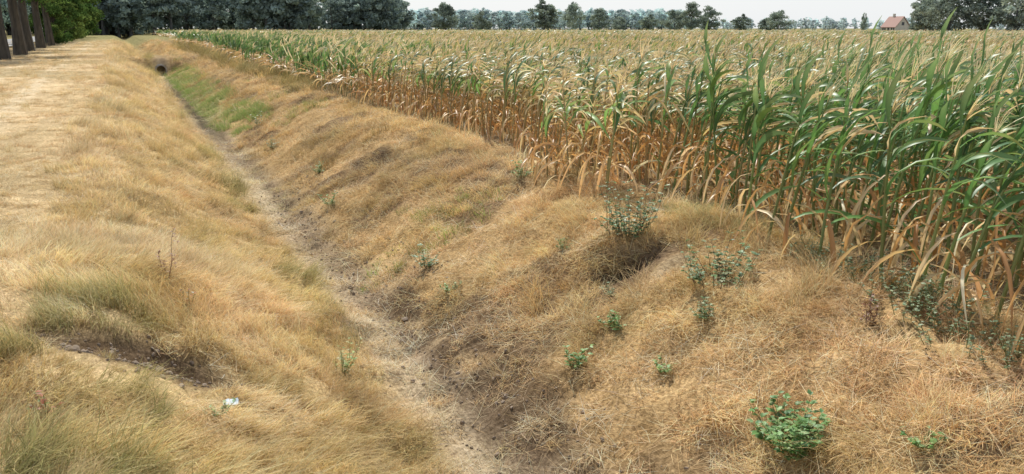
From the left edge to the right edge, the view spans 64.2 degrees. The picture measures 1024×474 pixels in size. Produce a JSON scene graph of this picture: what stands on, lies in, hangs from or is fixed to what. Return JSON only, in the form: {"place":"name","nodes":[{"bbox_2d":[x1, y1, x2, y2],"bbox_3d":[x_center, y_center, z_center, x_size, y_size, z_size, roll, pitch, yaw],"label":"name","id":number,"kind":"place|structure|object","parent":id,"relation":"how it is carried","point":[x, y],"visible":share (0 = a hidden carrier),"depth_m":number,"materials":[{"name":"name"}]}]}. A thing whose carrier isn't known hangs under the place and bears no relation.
{"place":"outdoors","nodes":[
{"label":"outdoors","id":0,"kind":"place"},
{"bbox_2d":[7,36,34,45],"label":"asphalt road","id":1,"kind":"structure","parent":0,"point":[9,42],"depth_m":110.72,"materials":[{"name":"grey asphalt"}]},
{"bbox_2d":[0,28,1023,473],"bbox_3d":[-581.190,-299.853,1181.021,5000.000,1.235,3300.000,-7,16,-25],"label":"ground","id":2,"kind":"structure","parent":0,"point":[492,422],"depth_m":6.23,"materials":[{"name":"beige soil"}]},
{"bbox_2d":[0,3,11,59],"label":"roadside tree","id":3,"kind":"object","parent":2,"relation":"on","point":[5,51],"visible":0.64,"depth_m":44.92,"materials":[{"name":"brown plant"}]},
{"bbox_2d":[7,0,31,54],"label":"roadside tree","id":4,"kind":"object","parent":2,"relation":"on","point":[19,45],"visible":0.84,"depth_m":52.64,"materials":[{"name":"brown plant"}]},
{"bbox_2d":[17,0,35,50],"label":"roadside tree","id":5,"kind":"object","parent":2,"relation":"on","point":[22,8],"visible":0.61,"depth_m":61.24,"materials":[{"name":"brown plant"}]},
{"bbox_2d":[30,0,55,47],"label":"roadside tree","id":6,"kind":"object","parent":2,"relation":"on","point":[39,38],"visible":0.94,"depth_m":70.03,"materials":[{"name":"brown plant"}]},
{"bbox_2d":[26,390,64,415],"bbox_3d":[-2.071,0.731,3.607,0.197,0.160,0.119,9,17,32],"label":"red leaved weed","id":7,"kind":"object","parent":2,"relation":"on","point":[40,400],"visible":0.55,"depth_m":3.59,"materials":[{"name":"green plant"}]},
{"bbox_2d":[25,0,69,42],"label":"roadside tree","id":8,"kind":"object","parent":2,"relation":"on","point":[51,16],"visible":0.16,"depth_m":90.42,"materials":[{"name":"green plant"}]},
{"bbox_2d":[28,0,76,43],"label":"roadside bush","id":9,"kind":"object","parent":2,"relation":"on","point":[56,31],"visible":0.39,"depth_m":82.52,"materials":[{"name":"green plant"}]},
{"bbox_2d":[38,0,70,45],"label":"roadside tree","id":10,"kind":"object","parent":2,"relation":"on","point":[49,37],"visible":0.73,"depth_m":79.61,"materials":[{"name":"green plant"}]},
{"bbox_2d":[30,0,84,43],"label":"roadside bush","id":11,"kind":"object","parent":2,"relation":"on","point":[68,9],"visible":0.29,"depth_m":90.79,"materials":[{"name":"green plant"}]},
{"bbox_2d":[64,0,92,41],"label":"roadside bush","id":12,"kind":"object","parent":2,"relation":"on","point":[84,9],"visible":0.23,"depth_m":101.04,"materials":[{"name":"green plant"}]},
{"bbox_2d":[71,7,98,39],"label":"roadside bush","id":13,"kind":"object","parent":2,"relation":"on","point":[85,13],"visible":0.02,"depth_m":124.33,"materials":[{"name":"green plant"}]},
{"bbox_2d":[72,0,104,34],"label":"roadside bush","id":14,"kind":"object","parent":2,"relation":"on","point":[96,17],"visible":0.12,"depth_m":112.25,"materials":[{"name":"green plant"}]},
{"bbox_2d":[80,0,103,37],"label":"roadside bush","id":15,"kind":"object","parent":2,"relation":"on","point":[100,11],"visible":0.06,"depth_m":137.02,"materials":[{"name":"green plant"}]},
{"bbox_2d":[89,0,101,35],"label":"roadside bush","id":16,"kind":"object","parent":2,"relation":"on","point":[94,29],"visible":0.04,"depth_m":156.78,"materials":[{"name":"green plant"}]},
{"bbox_2d":[0,37,256,92],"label":"verge grass","id":17,"kind":"structure","parent":2,"relation":"on","point":[217,57],"depth_m":45.37,"materials":[{"name":"beige plant"}]},
{"bbox_2d":[155,64,166,75],"bbox_3d":[-22.780,-10.916,52.436,0.660,0.660,9.800,-7,16,-25],"label":"culvert pipe","id":18,"kind":"object","parent":2,"relation":"on","point":[158,65],"visible":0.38,"depth_m":48.22,"materials":[{"name":"concrete"}]},
{"bbox_2d":[155,226,178,280],"bbox_3d":[-2.703,0.135,6.408,0.195,0.422,0.146,-2,14,-8],"label":"dock stalk","id":19,"kind":"object","parent":2,"relation":"on","point":[169,271],"visible":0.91,"depth_m":6.42,"materials":[{"name":"brown plant"}]},
{"bbox_2d":[170,289,195,306],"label":"red leaved weed","id":20,"kind":"object","parent":2,"relation":"on","point":[191,295],"visible":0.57,"depth_m":6.07,"materials":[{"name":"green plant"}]},
{"bbox_2d":[204,398,235,416],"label":"broadleaf weed","id":21,"kind":"object","parent":2,"relation":"on","point":[233,401],"visible":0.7,"depth_m":4.41,"materials":[{"name":"green plant"}]},
{"bbox_2d":[226,398,238,404],"bbox_3d":[-1.599,0.940,4.649,0.087,0.018,0.092,-7,16,-25],"label":"plastic wrapper","id":22,"kind":"object","parent":2,"relation":"on","point":[230,401],"visible":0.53,"depth_m":4.65,"materials":[{"name":"white plastic"}]},
{"bbox_2d":[250,111,265,124],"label":"broadleaf weed","id":23,"kind":"object","parent":2,"relation":"on","point":[257,120],"visible":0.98,"depth_m":20.16,"materials":[{"name":"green plant"}]},
{"bbox_2d":[266,135,279,148],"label":"broadleaf weed","id":24,"kind":"object","parent":2,"relation":"on","point":[271,146],"visible":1,"depth_m":17.08,"materials":[{"name":"green plant"}]},
{"bbox_2d":[314,161,324,172],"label":"broadleaf weed","id":25,"kind":"object","parent":2,"relation":"on","point":[319,169],"visible":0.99,"depth_m":13.68,"materials":[{"name":"green plant"}]},
{"bbox_2d":[317,192,337,205],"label":"broadleaf weed","id":26,"kind":"object","parent":2,"relation":"on","point":[332,200],"visible":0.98,"depth_m":11.70,"materials":[{"name":"green plant"}]},
{"bbox_2d":[332,337,361,374],"bbox_3d":[-1.260,0.915,6.332,0.196,0.291,0.321,10,17,34],"label":"weed","id":27,"kind":"object","parent":2,"relation":"on","point":[346,365],"visible":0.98,"depth_m":6.31,"materials":[{"name":"green plant"}]},
{"bbox_2d":[412,243,439,267],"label":"broadleaf weed","id":28,"kind":"object","parent":2,"relation":"on","point":[429,263],"visible":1,"depth_m":8.42,"materials":[{"name":"green plant"}]},
{"bbox_2d":[431,2,459,29],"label":"tree","id":29,"kind":"object","parent":2,"relation":"on","point":[445,10],"visible":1,"depth_m":287.48,"materials":[{"name":"green plant"}]},
{"bbox_2d":[439,280,460,291],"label":"broadleaf weed","id":30,"kind":"object","parent":2,"relation":"on","point":[446,289],"visible":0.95,"depth_m":7.77,"materials":[{"name":"green plant"}]},
{"bbox_2d":[471,11,491,29],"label":"tree","id":31,"kind":"object","parent":2,"relation":"on","point":[483,23],"visible":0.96,"depth_m":298.66,"materials":[{"name":"green plant"}]},
{"bbox_2d":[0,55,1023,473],"bbox_3d":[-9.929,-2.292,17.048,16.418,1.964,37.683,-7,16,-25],"label":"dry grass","id":32,"kind":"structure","parent":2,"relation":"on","point":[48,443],"depth_m":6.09,"materials":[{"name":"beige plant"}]},
{"bbox_2d":[0,0,1023,36],"bbox_3d":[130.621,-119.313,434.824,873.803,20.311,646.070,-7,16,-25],"label":"distant forest","id":33,"kind":"object","parent":2,"relation":"on","point":[126,17],"visible":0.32,"depth_m":240.91,"materials":[{"name":"green plant"}]},
{"bbox_2d":[510,160,534,177],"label":"broadleaf weed","id":34,"kind":"object","parent":2,"relation":"on","point":[521,171],"visible":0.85,"depth_m":9.91,"materials":[{"name":"green plant"}]},
{"bbox_2d":[35,165,1021,473],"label":"soil clods","id":35,"kind":"object","parent":2,"relation":"on","point":[77,347],"visible":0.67,"depth_m":6.06,"materials":[{"name":"brown soil"}]},
{"bbox_2d":[525,0,561,29],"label":"tree","id":36,"kind":"object","parent":2,"relation":"on","point":[541,16],"visible":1,"depth_m":278.51,"materials":[{"name":"green plant"}]},
{"bbox_2d":[556,238,570,248],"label":"broadleaf weed","id":37,"kind":"object","parent":2,"relation":"on","point":[566,247],"visible":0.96,"depth_m":7.51,"materials":[{"name":"green plant"}]},
{"bbox_2d":[560,1,586,29],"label":"tree","id":38,"kind":"object","parent":2,"relation":"on","point":[571,9],"visible":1,"depth_m":402.81,"materials":[{"name":"green plant"}]},
{"bbox_2d":[563,344,594,369],"bbox_3d":[0.459,0.853,5.815,0.240,0.191,0.145,7,16,24],"label":"nettle plant","id":39,"kind":"object","parent":2,"relation":"on","point":[580,357],"visible":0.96,"depth_m":5.83,"materials":[{"name":"green plant"}]},
{"bbox_2d":[589,8,610,30],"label":"tree","id":40,"kind":"object","parent":2,"relation":"on","point":[601,14],"visible":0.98,"depth_m":287.51,"materials":[{"name":"green plant"}]},
{"bbox_2d":[602,282,615,296],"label":"broadleaf weed","id":41,"kind":"object","parent":2,"relation":"on","point":[609,292],"visible":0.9,"depth_m":6.57,"materials":[{"name":"green plant"}]},
{"bbox_2d":[597,310,625,329],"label":"broadleaf weed","id":42,"kind":"object","parent":2,"relation":"on","point":[613,319],"visible":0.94,"depth_m":6.09,"materials":[{"name":"green plant"}]},
{"bbox_2d":[611,16,629,30],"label":"tree","id":43,"kind":"object","parent":2,"relation":"on","point":[616,25],"visible":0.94,"depth_m":287.29,"materials":[{"name":"green plant"}]},
{"bbox_2d":[594,179,670,238],"bbox_3d":[1.013,-0.271,7.317,0.609,0.497,0.766,-14,20,-43],"label":"young oak shrub","id":44,"kind":"object","parent":2,"relation":"on","point":[628,222],"visible":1,"depth_m":7.23,"materials":[{"name":"green plant"}]},
{"bbox_2d":[638,14,658,30],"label":"tree","id":45,"kind":"object","parent":2,"relation":"on","point":[650,19],"visible":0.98,"depth_m":285.52,"materials":[{"name":"green plant"}]},
{"bbox_2d":[652,353,676,372],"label":"broadleaf weed","id":46,"kind":"object","parent":2,"relation":"on","point":[659,367],"visible":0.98,"depth_m":5.38,"materials":[{"name":"green plant"}]},
{"bbox_2d":[657,9,683,29],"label":"tree","id":47,"kind":"object","parent":2,"relation":"on","point":[668,22],"visible":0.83,"depth_m":274.43,"materials":[{"name":"green plant"}]},
{"bbox_2d":[679,1,705,29],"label":"tree","id":48,"kind":"object","parent":2,"relation":"on","point":[692,12],"visible":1,"depth_m":263.63,"materials":[{"name":"green plant"}]},
{"bbox_2d":[689,296,717,320],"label":"broadleaf weed","id":49,"kind":"object","parent":2,"relation":"on","point":[704,314],"visible":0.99,"depth_m":5.61,"materials":[{"name":"green plant"}]},
{"bbox_2d":[694,5,725,29],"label":"tree","id":50,"kind":"object","parent":2,"relation":"on","point":[711,14],"visible":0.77,"depth_m":271.84,"materials":[{"name":"green plant"}]},
{"bbox_2d":[679,230,762,289],"bbox_3d":[1.510,0.179,5.936,0.581,0.351,0.806,4,15,16],"label":"young oak shrub","id":51,"kind":"object","parent":2,"relation":"on","point":[716,267],"visible":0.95,"depth_m":6.00,"materials":[{"name":"green plant"}]},
{"bbox_2d":[730,14,751,29],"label":"tree","id":52,"kind":"object","parent":2,"relation":"on","point":[742,19],"visible":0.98,"depth_m":279.30,"materials":[{"name":"green plant"}]},
{"bbox_2d":[757,17,772,30],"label":"tree","id":53,"kind":"object","parent":2,"relation":"on","point":[763,23],"visible":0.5,"depth_m":277.29,"materials":[{"name":"green plant"}]},
{"bbox_2d":[765,10,795,29],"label":"tree","id":54,"kind":"object","parent":2,"relation":"on","point":[775,18],"visible":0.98,"depth_m":266.12,"materials":[{"name":"green plant"}]},
{"bbox_2d":[746,389,830,460],"bbox_3d":[1.490,1.005,4.433,0.435,0.317,0.533,3,15,10],"label":"mugwort plant","id":55,"kind":"object","parent":2,"relation":"on","point":[799,435],"visible":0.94,"depth_m":4.38,"materials":[{"name":"green plant"}]},
{"bbox_2d":[788,235,853,261],"bbox_3d":[2.258,0.067,6.132,0.430,0.160,0.411,-7,16,-25],"label":"knotweed patch","id":56,"kind":"object","parent":2,"relation":"on","point":[813,249],"visible":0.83,"depth_m":6.07,"materials":[{"name":"green plant"}]},
{"bbox_2d":[815,242,895,282],"bbox_3d":[2.374,0.178,5.736,0.514,0.200,0.538,2,14,7],"label":"knotweed patch","id":57,"kind":"object","parent":2,"relation":"on","point":[865,269],"visible":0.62,"depth_m":5.68,"materials":[{"name":"green plant"}]},
{"bbox_2d":[860,12,867,29],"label":"tree","id":58,"kind":"object","parent":2,"relation":"on","point":[863,24],"visible":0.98,"depth_m":285.40,"materials":[{"name":"green plant"}]},
{"bbox_2d":[858,293,879,325],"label":"dock stalk","id":59,"kind":"object","parent":2,"relation":"on","point":[870,311],"visible":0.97,"depth_m":5.04,"materials":[{"name":"brown plant"}]},
{"bbox_2d":[880,14,909,30],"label":"farmhouse","id":60,"kind":"object","parent":2,"relation":"on","point":[894,22],"visible":0.72,"depth_m":218.17,"materials":[{"name":"red tile"}]},
{"bbox_2d":[848,253,942,301],"bbox_3d":[2.503,0.274,5.386,0.592,0.220,0.566,12,18,38],"label":"knotweed patch","id":61,"kind":"object","parent":2,"relation":"on","point":[891,285],"visible":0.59,"depth_m":5.39,"materials":[{"name":"green plant"}]},
{"bbox_2d":[858,270,961,318],"bbox_3d":[2.529,0.366,5.075,0.538,0.200,0.514,-4,15,-17],"label":"knotweed patch","id":62,"kind":"object","parent":2,"relation":"on","point":[918,299],"visible":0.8,"depth_m":5.10,"materials":[{"name":"green plant"}]},
{"bbox_2d":[908,11,927,30],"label":"tree","id":63,"kind":"object","parent":2,"relation":"on","point":[912,27],"visible":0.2,"depth_m":195.87,"materials":[{"name":"green plant"}]},
{"bbox_2d":[900,425,947,448],"bbox_3d":[2.039,0.998,4.044,0.214,0.113,0.136,-4,15,-17],"label":"broadleaf weed","id":64,"kind":"object","parent":2,"relation":"on","point":[933,441],"visible":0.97,"depth_m":4.04,"materials":[{"name":"green plant"}]},
{"bbox_2d":[910,0,947,30],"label":"tree","id":65,"kind":"object","parent":2,"relation":"on","point":[918,24],"visible":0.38,"depth_m":173.44,"materials":[{"name":"green plant"}]},
{"bbox_2d":[884,265,990,316],"bbox_3d":[2.745,0.319,5.236,0.565,0.220,0.592,-13,19,-40],"label":"knotweed patch","id":66,"kind":"object","parent":2,"relation":"on","point":[926,287],"visible":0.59,"depth_m":5.20,"materials":[{"name":"green plant"}]},
{"bbox_2d":[915,0,988,30],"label":"tree","id":67,"kind":"object","parent":2,"relation":"on","point":[938,6],"visible":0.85,"depth_m":161.14,"materials":[{"name":"green plant"}]},
{"bbox_2d":[899,294,1005,347],"bbox_3d":[2.627,0.491,4.838,0.565,0.220,0.592,4,15,15],"label":"knotweed patch","id":68,"kind":"object","parent":2,"relation":"on","point":[935,311],"visible":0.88,"depth_m":4.88,"materials":[{"name":"green plant"}]},
{"bbox_2d":[955,0,1007,30],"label":"tree","id":69,"kind":"object","parent":2,"relation":"on","point":[980,20],"visible":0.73,"depth_m":158.39,"materials":[{"name":"green plant"}]},
{"bbox_2d":[964,320,1023,369],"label":"knotweed patch","id":70,"kind":"object","parent":2,"relation":"on","point":[1015,352],"visible":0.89,"depth_m":4.51,"materials":[{"name":"green plant"}]},
{"bbox_2d":[984,0,1023,31],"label":"tree","id":71,"kind":"object","parent":2,"relation":"on","point":[1014,21],"visible":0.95,"depth_m":153.43,"materials":[{"name":"green plant"}]},
{"bbox_2d":[153,28,1023,103],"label":"distant maize field","id":72,"kind":"structure","parent":0,"point":[327,55],"depth_m":29.88,"materials":[{"name":"green plant"}]},
{"bbox_2d":[157,0,1021,28],"label":"sky","id":73,"kind":"structure","parent":0,"point":[756,10],"materials":[{"name":"white"}]},
{"bbox_2d":[350,7,1023,365],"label":"maize field","id":74,"kind":"structure","parent":0,"point":[827,110],"depth_m":7.81,"materials":[{"name":"green plant"}]}
]}

